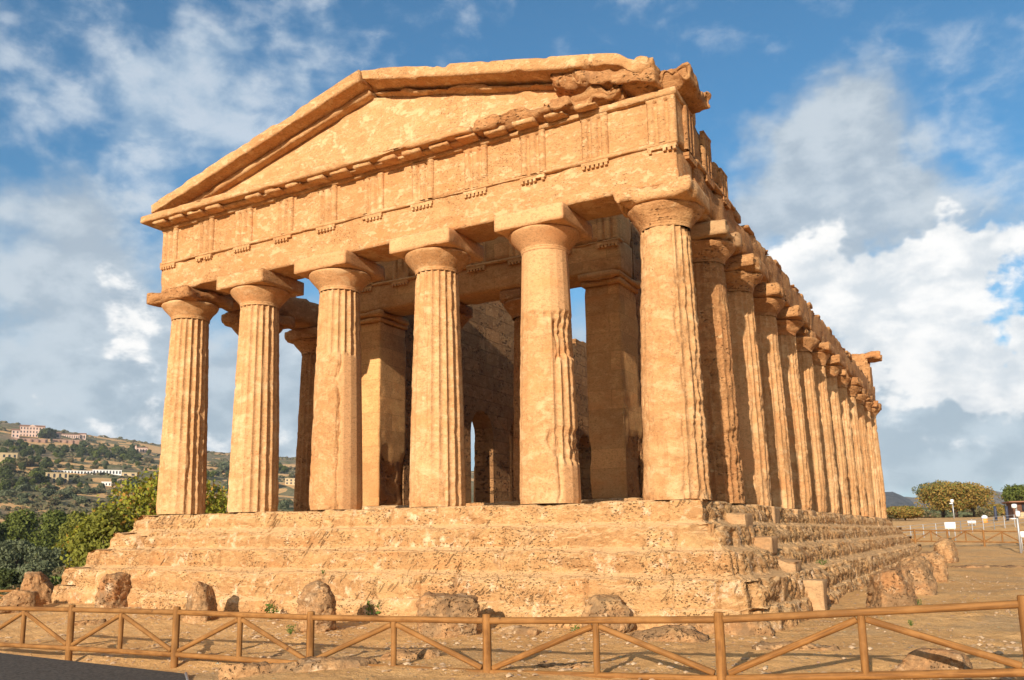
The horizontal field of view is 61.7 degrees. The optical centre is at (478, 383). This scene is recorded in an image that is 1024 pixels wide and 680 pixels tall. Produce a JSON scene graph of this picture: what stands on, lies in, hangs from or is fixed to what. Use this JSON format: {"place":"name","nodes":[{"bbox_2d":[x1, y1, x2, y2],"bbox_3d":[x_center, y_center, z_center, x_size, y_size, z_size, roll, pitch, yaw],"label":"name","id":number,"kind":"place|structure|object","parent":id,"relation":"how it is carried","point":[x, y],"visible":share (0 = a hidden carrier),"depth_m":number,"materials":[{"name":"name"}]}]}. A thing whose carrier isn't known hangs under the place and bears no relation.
{"place":"outdoors","nodes":[
{"label":"outdoors","id":0,"kind":"place"},
{"bbox_2d":[0,462,15,471],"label":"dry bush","id":1,"kind":"object","parent":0,"point":[13,466],"visible":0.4,"depth_m":443.00,"materials":[{"name":"green plant"}]},
{"bbox_2d":[0,653,185,679],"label":"pavement","id":2,"kind":"structure","parent":0,"point":[16,667],"depth_m":12.99,"materials":[{"name":"grey asphalt"}]},
{"bbox_2d":[0,422,473,531],"bbox_3d":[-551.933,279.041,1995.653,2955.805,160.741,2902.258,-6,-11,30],"label":"hillside","id":3,"kind":"structure","parent":0,"point":[66,502],"depth_m":543.70,"materials":[{"name":"green plant"}]},
{"bbox_2d":[0,479,11,489],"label":"dark tree","id":4,"kind":"object","parent":3,"relation":"on","point":[7,482],"visible":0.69,"depth_m":371.65,"materials":[{"name":"green plant"}]},
{"bbox_2d":[0,469,13,478],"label":"dark tree","id":5,"kind":"object","parent":3,"relation":"on","point":[7,473],"visible":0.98,"depth_m":409.70,"materials":[{"name":"green plant"}]},
{"bbox_2d":[3,439,12,445],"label":"dark tree","id":6,"kind":"object","parent":3,"relation":"on","point":[9,442],"visible":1,"depth_m":640.10,"materials":[{"name":"green plant"}]},
{"bbox_2d":[0,490,16,496],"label":"olive tree","id":7,"kind":"object","parent":3,"relation":"on","point":[8,493],"visible":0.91,"depth_m":341.18,"materials":[{"name":"green plant"}]},
{"bbox_2d":[0,539,34,569],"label":"bush","id":8,"kind":"object","parent":3,"relation":"on","point":[9,555],"visible":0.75,"depth_m":77.34,"materials":[{"name":"green plant"}]},
{"bbox_2d":[16,477,27,483],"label":"dark tree","id":9,"kind":"object","parent":3,"relation":"on","point":[23,480],"visible":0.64,"depth_m":392.98,"materials":[{"name":"green plant"}]},
{"bbox_2d":[18,462,25,469],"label":"dark tree","id":10,"kind":"object","parent":3,"relation":"on","point":[21,465],"visible":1,"depth_m":474.20,"materials":[{"name":"green plant"}]},
{"bbox_2d":[14,484,30,491],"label":"olive tree","id":11,"kind":"object","parent":3,"relation":"on","point":[23,487],"visible":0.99,"depth_m":370.77,"materials":[{"name":"green plant"}]},
{"bbox_2d":[18,498,28,503],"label":"olive tree","id":12,"kind":"object","parent":3,"relation":"on","point":[23,500],"visible":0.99,"depth_m":325.66,"materials":[{"name":"green plant"}]},
{"bbox_2d":[14,456,34,466],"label":"dry bush","id":13,"kind":"object","parent":3,"relation":"on","point":[29,462],"visible":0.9,"depth_m":487.88,"materials":[{"name":"green plant"}]},
{"bbox_2d":[11,438,47,442],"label":"retaining wall","id":14,"kind":"structure","parent":3,"relation":"on","point":[36,440],"depth_m":839.46,"materials":[{"name":"stone"}]},
{"bbox_2d":[19,425,45,436],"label":"villa","id":15,"kind":"object","parent":3,"relation":"on","point":[30,430],"visible":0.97,"depth_m":880.87,"materials":[{"name":"paint"}]},
{"bbox_2d":[28,478,36,485],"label":"green tree","id":16,"kind":"object","parent":3,"relation":"on","point":[32,482],"visible":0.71,"depth_m":395.43,"materials":[{"name":"green plant"}]},
{"bbox_2d":[27,471,38,481],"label":"green tree","id":17,"kind":"object","parent":3,"relation":"on","point":[34,473],"visible":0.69,"depth_m":416.61,"materials":[{"name":"green plant"}]},
{"bbox_2d":[15,560,53,581],"bbox_3d":[-29.101,13.379,55.583,2.852,3.820,3.306,-6,-11,30],"label":"bush","id":18,"kind":"object","parent":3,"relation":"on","point":[45,568],"visible":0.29,"depth_m":55.39,"materials":[{"name":"green plant"}]},
{"bbox_2d":[35,483,50,490],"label":"dry bush","id":19,"kind":"object","parent":3,"relation":"on","point":[44,485],"visible":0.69,"depth_m":373.79,"materials":[{"name":"green plant"}]},
{"bbox_2d":[37,428,50,437],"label":"dark tree","id":20,"kind":"object","parent":3,"relation":"on","point":[43,432],"visible":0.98,"depth_m":881.33,"materials":[{"name":"green plant"}]},
{"bbox_2d":[38,457,53,467],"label":"dark tree","id":21,"kind":"object","parent":3,"relation":"on","point":[48,461],"visible":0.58,"depth_m":496.02,"materials":[{"name":"green plant"}]},
{"bbox_2d":[38,487,56,495],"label":"olive tree","id":22,"kind":"object","parent":3,"relation":"on","point":[45,491],"visible":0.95,"depth_m":353.59,"materials":[{"name":"green plant"}]},
{"bbox_2d":[46,428,56,437],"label":"dark tree","id":23,"kind":"object","parent":3,"relation":"on","point":[52,435],"visible":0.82,"depth_m":887.65,"materials":[{"name":"green plant"}]},
{"bbox_2d":[47,498,60,504],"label":"dry bush","id":24,"kind":"object","parent":3,"relation":"on","point":[52,501],"visible":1,"depth_m":328.27,"materials":[{"name":"green plant"}]},
{"bbox_2d":[49,493,64,499],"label":"dry bush","id":25,"kind":"object","parent":3,"relation":"on","point":[61,496],"visible":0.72,"depth_m":349.52,"materials":[{"name":"green plant"}]},
{"bbox_2d":[57,540,70,564],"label":"bush","id":26,"kind":"object","parent":3,"relation":"on","point":[64,548],"visible":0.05,"depth_m":81.53,"materials":[{"name":"green plant"}]},
{"bbox_2d":[60,445,69,451],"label":"dark tree","id":27,"kind":"object","parent":3,"relation":"on","point":[65,448],"visible":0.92,"depth_m":659.41,"materials":[{"name":"green plant"}]},
{"bbox_2d":[61,490,76,498],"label":"olive tree","id":28,"kind":"object","parent":3,"relation":"on","point":[68,494],"visible":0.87,"depth_m":361.82,"materials":[{"name":"green plant"}]},
{"bbox_2d":[61,433,79,438],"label":"long building","id":29,"kind":"structure","parent":3,"relation":"on","point":[72,435],"depth_m":976.59,"materials":[{"name":"paint"}]},
{"bbox_2d":[78,441,87,446],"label":"dark tree","id":30,"kind":"object","parent":3,"relation":"on","point":[83,444],"visible":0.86,"depth_m":794.21,"materials":[{"name":"green plant"}]},
{"bbox_2d":[137,447,147,452],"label":"chapel","id":31,"kind":"structure","parent":3,"relation":"on","point":[142,449],"depth_m":885.46,"materials":[{"name":"paint"}]},
{"bbox_2d":[0,421,295,562],"bbox_3d":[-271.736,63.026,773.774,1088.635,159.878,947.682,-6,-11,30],"label":"scrub","id":32,"kind":"object","parent":3,"relation":"on","point":[33,498],"visible":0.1,"depth_m":452.39,"materials":[{"name":"green plant"}]},
{"bbox_2d":[216,462,229,470],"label":"olive tree","id":33,"kind":"object","parent":3,"relation":"on","point":[223,466],"visible":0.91,"depth_m":675.86,"materials":[{"name":"green plant"}]},
{"bbox_2d":[278,500,288,508],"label":"olive tree","id":34,"kind":"object","parent":3,"relation":"on","point":[283,504],"visible":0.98,"depth_m":362.87,"materials":[{"name":"green plant"}]},
{"bbox_2d":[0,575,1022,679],"bbox_3d":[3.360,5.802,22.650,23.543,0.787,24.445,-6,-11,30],"label":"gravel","id":35,"kind":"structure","parent":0,"point":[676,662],"depth_m":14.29,"materials":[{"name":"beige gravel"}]},
{"bbox_2d":[0,429,1023,679],"bbox_3d":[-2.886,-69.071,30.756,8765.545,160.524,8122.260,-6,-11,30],"label":"ground","id":36,"kind":"structure","parent":0,"point":[894,649],"depth_m":15.30,"materials":[{"name":"brown soil"}]},
{"bbox_2d":[0,521,14,550],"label":"broadleaf tree","id":37,"kind":"object","parent":36,"relation":"on","point":[3,527],"visible":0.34,"depth_m":99.35,"materials":[{"name":"green plant"}]},
{"bbox_2d":[0,452,17,461],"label":"block of flats","id":38,"kind":"structure","parent":36,"relation":"on","point":[4,455],"depth_m":490.03,"materials":[{"name":"beige paint"}]},
{"bbox_2d":[0,584,20,598],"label":"bush","id":39,"kind":"object","parent":36,"relation":"on","point":[13,587],"visible":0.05,"depth_m":41.72,"materials":[{"name":"green plant"}]},
{"bbox_2d":[0,567,21,593],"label":"bush","id":40,"kind":"object","parent":36,"relation":"on","point":[8,578],"visible":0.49,"depth_m":49.30,"materials":[{"name":"green plant"}]},
{"bbox_2d":[11,429,19,437],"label":"villa wing","id":41,"kind":"structure","parent":36,"relation":"on","point":[15,433],"depth_m":850.50,"materials":[{"name":"beige paint"}]},
{"bbox_2d":[2,509,39,566],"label":"broadleaf tree","id":42,"kind":"object","parent":36,"relation":"on","point":[21,524],"visible":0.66,"depth_m":116.51,"materials":[{"name":"green plant"}]},
{"bbox_2d":[0,589,42,613],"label":"boulder","id":43,"kind":"object","parent":36,"relation":"on","point":[17,597],"visible":0.64,"depth_m":23.08,"materials":[{"name":"stone"}]},
{"bbox_2d":[20,571,53,604],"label":"boulder","id":44,"kind":"object","parent":36,"relation":"on","point":[40,583],"visible":0.51,"depth_m":24.65,"materials":[{"name":"stone"}]},
{"bbox_2d":[23,545,66,574],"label":"bush","id":45,"kind":"object","parent":36,"relation":"on","point":[54,560],"visible":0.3,"depth_m":73.46,"materials":[{"name":"green plant"}]},
{"bbox_2d":[27,510,69,557],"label":"broadleaf tree","id":46,"kind":"object","parent":36,"relation":"on","point":[52,520],"visible":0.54,"depth_m":110.54,"materials":[{"name":"green plant"}]},
{"bbox_2d":[46,574,61,585],"bbox_3d":[-12.861,6.097,25.512,1.038,0.860,1.024,-6,-11,30],"label":"weed","id":47,"kind":"object","parent":36,"relation":"on","point":[56,582],"visible":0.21,"depth_m":25.55,"materials":[{"name":"green plant"}]},
{"bbox_2d":[46,472,68,483],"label":"farmhouse","id":48,"kind":"object","parent":36,"relation":"on","point":[55,475],"visible":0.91,"depth_m":427.13,"materials":[{"name":"grey paint"}]},
{"bbox_2d":[50,564,70,583],"bbox_3d":[-22.948,11.656,47.659,2.210,3.249,2.104,-6,-11,30],"label":"bush","id":49,"kind":"object","parent":36,"relation":"on","point":[58,571],"visible":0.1,"depth_m":47.50,"materials":[{"name":"green plant"}]},
{"bbox_2d":[49,439,81,444],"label":"retaining wall","id":50,"kind":"structure","parent":36,"relation":"on","point":[67,441],"depth_m":868.02,"materials":[{"name":"stone"}]},
{"bbox_2d":[50,510,90,553],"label":"broadleaf tree","id":51,"kind":"object","parent":36,"relation":"on","point":[75,517],"visible":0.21,"depth_m":104.35,"materials":[{"name":"green plant"}]},
{"bbox_2d":[52,470,92,474],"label":"arcade","id":52,"kind":"object","parent":36,"relation":"on","point":[72,471],"visible":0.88,"depth_m":487.13,"materials":[{"name":"white paint"}]},
{"bbox_2d":[74,619,105,625],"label":"flat rock","id":53,"kind":"object","parent":36,"relation":"on","point":[86,622],"visible":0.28,"depth_m":20.09,"materials":[{"name":"stone"}]},
{"bbox_2d":[64,502,135,566],"bbox_3d":[-17.359,8.085,39.509,3.302,5.229,3.455,-6,-11,30],"label":"broadleaf tree","id":54,"kind":"object","parent":36,"relation":"on","point":[94,528],"visible":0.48,"depth_m":39.04,"materials":[{"name":"green plant"}]},
{"bbox_2d":[92,470,121,475],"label":"arcade","id":55,"kind":"object","parent":36,"relation":"on","point":[116,472],"visible":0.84,"depth_m":500.98,"materials":[{"name":"white paint"}]},
{"bbox_2d":[94,572,131,607],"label":"boulder","id":56,"kind":"object","parent":36,"relation":"on","point":[113,591],"visible":0.69,"depth_m":22.78,"materials":[{"name":"stone"}]},
{"bbox_2d":[122,472,136,475],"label":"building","id":57,"kind":"structure","parent":36,"relation":"on","point":[129,473],"depth_m":503.46,"materials":[{"name":"grey paint"}]},
{"bbox_2d":[55,467,227,568],"bbox_3d":[-15.737,7.835,43.273,8.481,7.537,9.460,-6,-11,30],"label":"broadleaf tree","id":58,"kind":"object","parent":36,"relation":"on","point":[149,506],"visible":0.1,"depth_m":42.15,"materials":[{"name":"green plant"}]},
{"bbox_2d":[182,581,219,623],"bbox_3d":[-6.523,5.194,20.144,0.785,1.096,0.822,-10,-14,43],"label":"boulder","id":59,"kind":"object","parent":36,"relation":"on","point":[201,596],"visible":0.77,"depth_m":19.90,"materials":[{"name":"stone"}]},
{"bbox_2d":[206,486,227,513],"bbox_3d":[-15.603,10.055,51.447,4.330,7.705,4.778,-2,-10,7],"label":"broadleaf tree","id":60,"kind":"object","parent":36,"relation":"on","point":[221,502],"depth_m":51.59,"materials":[{"name":"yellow plant"}]},
{"bbox_2d":[218,661,298,679],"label":"flat rock","id":61,"kind":"object","parent":36,"relation":"on","point":[234,671],"visible":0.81,"depth_m":11.71,"materials":[{"name":"stone"}]},
{"bbox_2d":[263,604,277,612],"bbox_3d":[-4.763,5.241,19.671,0.336,0.380,0.315,-10,-13,42],"label":"weed","id":62,"kind":"object","parent":36,"relation":"on","point":[270,606],"visible":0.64,"depth_m":19.71,"materials":[{"name":"green plant"}]},
{"bbox_2d":[285,478,294,484],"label":"villa","id":63,"kind":"object","parent":36,"relation":"on","point":[289,481],"visible":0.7,"depth_m":544.62,"materials":[{"name":"grey paint"}]},
{"bbox_2d":[286,624,295,633],"bbox_3d":[-3.692,4.849,16.880,0.187,0.215,0.192,-6,-11,30],"label":"weed","id":64,"kind":"object","parent":36,"relation":"on","point":[290,630],"visible":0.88,"depth_m":16.86,"materials":[{"name":"green plant"}]},
{"bbox_2d":[296,580,335,632],"bbox_3d":[-3.260,4.544,17.257,0.810,1.141,0.810,1,-10,-10],"label":"boulder","id":65,"kind":"object","parent":36,"relation":"on","point":[317,596],"visible":0.76,"depth_m":17.09,"materials":[{"name":"stone"}]},
{"bbox_2d":[292,656,377,672],"bbox_3d":[-1.976,4.021,11.953,1.292,0.403,0.524,1,-10,-9],"label":"flat rock","id":66,"kind":"object","parent":36,"relation":"on","point":[309,664],"visible":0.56,"depth_m":11.83,"materials":[{"name":"stone"}]},
{"bbox_2d":[366,600,381,614],"bbox_3d":[-2.259,5.000,18.905,0.445,0.501,0.481,-6,-11,30],"label":"weed","id":67,"kind":"object","parent":36,"relation":"on","point":[369,608],"visible":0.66,"depth_m":18.78,"materials":[{"name":"green plant"}]},
{"bbox_2d":[380,648,441,659],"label":"flat rock","id":68,"kind":"object","parent":36,"relation":"on","point":[429,653],"visible":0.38,"depth_m":12.47,"materials":[{"name":"stone"}]},
{"bbox_2d":[416,591,479,637],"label":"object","id":69,"kind":"object","parent":36,"relation":"on","point":[429,603],"depth_m":15.84,"materials":[{"name":"stone"}]},
{"bbox_2d":[51,53,921,631],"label":"stone temple","id":70,"kind":"structure","parent":36,"relation":"on","point":[445,239],"depth_m":22.46,"materials":[{"name":"beige stone"}]},
{"bbox_2d":[726,513,752,529],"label":"stone block","id":71,"kind":"structure","parent":70,"relation":"on","point":[746,519],"depth_m":18.34,"materials":[{"name":"beige stone"}]},
{"bbox_2d":[753,536,777,554],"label":"stone block","id":72,"kind":"structure","parent":70,"relation":"on","point":[770,543],"depth_m":18.25,"materials":[{"name":"beige stone"}]},
{"bbox_2d":[777,558,801,572],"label":"stone block","id":73,"kind":"structure","parent":70,"relation":"on","point":[789,565],"depth_m":18.27,"materials":[{"name":"beige stone"}]},
{"bbox_2d":[0,595,1023,679],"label":"wooden fence","id":74,"kind":"object","parent":36,"relation":"on","point":[174,652],"visible":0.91,"depth_m":10.49,"materials":[{"name":"brown wood"}]},
{"bbox_2d":[495,625,538,635],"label":"flat rock","id":75,"kind":"object","parent":36,"relation":"on","point":[521,629],"visible":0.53,"depth_m":15.75,"materials":[{"name":"stone"}]},
{"bbox_2d":[533,661,588,668],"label":"flat rock","id":76,"kind":"object","parent":36,"relation":"on","point":[552,665],"visible":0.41,"depth_m":11.52,"materials":[{"name":"stone"}]},
{"bbox_2d":[581,594,634,632],"bbox_3d":[2.419,4.367,16.009,1.003,0.845,0.917,-2,-10,8],"label":"boulder","id":77,"kind":"object","parent":36,"relation":"on","point":[604,605],"visible":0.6,"depth_m":15.75,"materials":[{"name":"stone"}]},
{"bbox_2d":[630,624,708,642],"bbox_3d":[3.165,4.225,14.271,1.365,0.404,0.790,-3,-10,12],"label":"flat rock","id":78,"kind":"object","parent":36,"relation":"on","point":[676,633],"visible":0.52,"depth_m":14.07,"materials":[{"name":"stone"}]},
{"bbox_2d":[687,621,774,635],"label":"flat rock","id":79,"kind":"object","parent":36,"relation":"on","point":[750,628],"visible":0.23,"depth_m":14.77,"materials":[{"name":"stone"}]},
{"bbox_2d":[752,641,840,650],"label":"flat rock","id":80,"kind":"object","parent":36,"relation":"on","point":[766,646],"visible":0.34,"depth_m":11.93,"materials":[{"name":"stone"}]},
{"bbox_2d":[802,579,826,610],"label":"stone block","id":81,"kind":"structure","parent":36,"relation":"on","point":[816,589],"depth_m":18.00,"materials":[{"name":"beige stone"}]},
{"bbox_2d":[866,565,918,607],"bbox_3d":[9.081,4.551,18.776,1.051,1.128,1.341,-4,-10,19],"label":"boulder","id":82,"kind":"object","parent":36,"relation":"on","point":[891,587],"visible":0.66,"depth_m":18.35,"materials":[{"name":"stone"}]},
{"bbox_2d":[886,505,924,520],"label":"bush","id":83,"kind":"object","parent":36,"relation":"on","point":[904,512],"visible":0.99,"depth_m":81.06,"materials":[{"name":"green plant"}]},
{"bbox_2d":[896,556,937,594],"bbox_3d":[11.241,4.976,22.049,1.031,1.066,1.386,-5,-11,26],"label":"boulder","id":84,"kind":"object","parent":36,"relation":"on","point":[921,568],"visible":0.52,"depth_m":21.56,"materials":[{"name":"stone"}]},
{"bbox_2d":[918,511,940,517],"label":"bush","id":85,"kind":"object","parent":36,"relation":"on","point":[928,514],"visible":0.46,"depth_m":123.89,"materials":[{"name":"green plant"}]},
{"bbox_2d":[890,647,972,670],"bbox_3d":[5.160,3.249,9.784,0.806,0.455,0.504,-10,-14,43],"label":"flat rock","id":86,"kind":"object","parent":36,"relation":"on","point":[922,658],"visible":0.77,"depth_m":9.64,"materials":[{"name":"stone"}]},
{"bbox_2d":[916,551,948,581],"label":"boulder","id":87,"kind":"object","parent":36,"relation":"on","point":[939,565],"visible":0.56,"depth_m":27.25,"materials":[{"name":"stone"}]},
{"bbox_2d":[911,479,957,517],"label":"spreading tree","id":88,"kind":"object","parent":36,"relation":"on","point":[942,513],"visible":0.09,"depth_m":109.59,"materials":[{"name":"green plant"}]},
{"bbox_2d":[933,538,958,562],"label":"boulder","id":89,"kind":"object","parent":36,"relation":"on","point":[946,548],"visible":0.64,"depth_m":38.40,"materials":[{"name":"stone"}]},
{"bbox_2d":[931,509,960,517],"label":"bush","id":90,"kind":"object","parent":36,"relation":"on","point":[947,512],"visible":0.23,"depth_m":181.30,"materials":[{"name":"green plant"}]},
{"bbox_2d":[944,522,955,540],"bbox_3d":[31.439,9.987,56.949,0.640,1.549,0.094,-6,-11,28],"label":"notice board","id":91,"kind":"object","parent":36,"relation":"on","point":[950,525],"visible":0.78,"depth_m":56.99,"materials":[{"name":"white paint"}]},
{"bbox_2d":[914,480,1002,517],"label":"spreading tree","id":92,"kind":"object","parent":36,"relation":"on","point":[963,495],"visible":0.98,"depth_m":101.83,"materials":[{"name":"green plant"}]},
{"bbox_2d":[945,512,972,516],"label":"bush","id":93,"kind":"object","parent":36,"relation":"on","point":[964,514],"visible":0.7,"depth_m":124.99,"materials":[{"name":"green plant"}]},
{"bbox_2d":[899,515,1023,537],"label":"barrier","id":94,"kind":"object","parent":36,"relation":"on","point":[910,528],"visible":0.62,"depth_m":62.69,"materials":[{"name":"brown metal"}]},
{"bbox_2d":[902,529,1023,546],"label":"wooden fence","id":95,"kind":"object","parent":36,"relation":"on","point":[983,541],"visible":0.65,"depth_m":52.58,"materials":[{"name":"brown wood"}]},
{"bbox_2d":[964,508,1002,516],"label":"bush","id":96,"kind":"object","parent":36,"relation":"on","point":[979,512],"visible":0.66,"depth_m":126.05,"materials":[{"name":"green plant"}]},
{"bbox_2d":[948,565,1023,567],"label":"flat rock","id":97,"kind":"object","parent":36,"relation":"on","point":[975,566],"visible":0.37,"depth_m":33.73,"materials":[{"name":"stone"}]},
{"bbox_2d":[981,503,1005,516],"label":"bush","id":98,"kind":"object","parent":36,"relation":"on","point":[1000,508],"visible":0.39,"depth_m":133.09,"materials":[{"name":"green plant"}]},
{"bbox_2d":[1000,483,1023,507],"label":"broadleaf tree","id":99,"kind":"object","parent":36,"relation":"on","point":[1015,492],"visible":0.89,"depth_m":111.18,"materials":[{"name":"green plant"}]},
{"bbox_2d":[1002,501,1023,517],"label":"kiosk","id":100,"kind":"object","parent":36,"relation":"on","point":[1020,508],"visible":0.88,"depth_m":80.16,"materials":[{"name":"ceramic"}]},
{"bbox_2d":[1010,504,1021,552],"bbox_3d":[28.770,7.876,45.726,0.480,2.906,0.420,-9,-13,41],"label":"floodlight","id":101,"kind":"object","parent":36,"relation":"on","point":[1017,513],"visible":0.94,"depth_m":45.71,"materials":[{"name":"silver metal"}]},
{"bbox_2d":[0,0,1023,496],"label":"sky","id":102,"kind":"structure","parent":0,"point":[874,149],"materials":[{"name":"blue"}]},
{"bbox_2d":[885,492,916,507],"bbox_3d":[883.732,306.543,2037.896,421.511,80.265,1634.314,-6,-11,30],"label":"mountain","id":103,"kind":"structure","parent":0,"point":[894,499],"depth_m":1694.17,"materials":[{"name":"grey stone"}]},
{"bbox_2d":[906,489,1005,507],"bbox_3d":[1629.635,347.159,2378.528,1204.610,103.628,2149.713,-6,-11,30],"label":"mountain","id":104,"kind":"structure","parent":0,"point":[995,498],"depth_m":2027.85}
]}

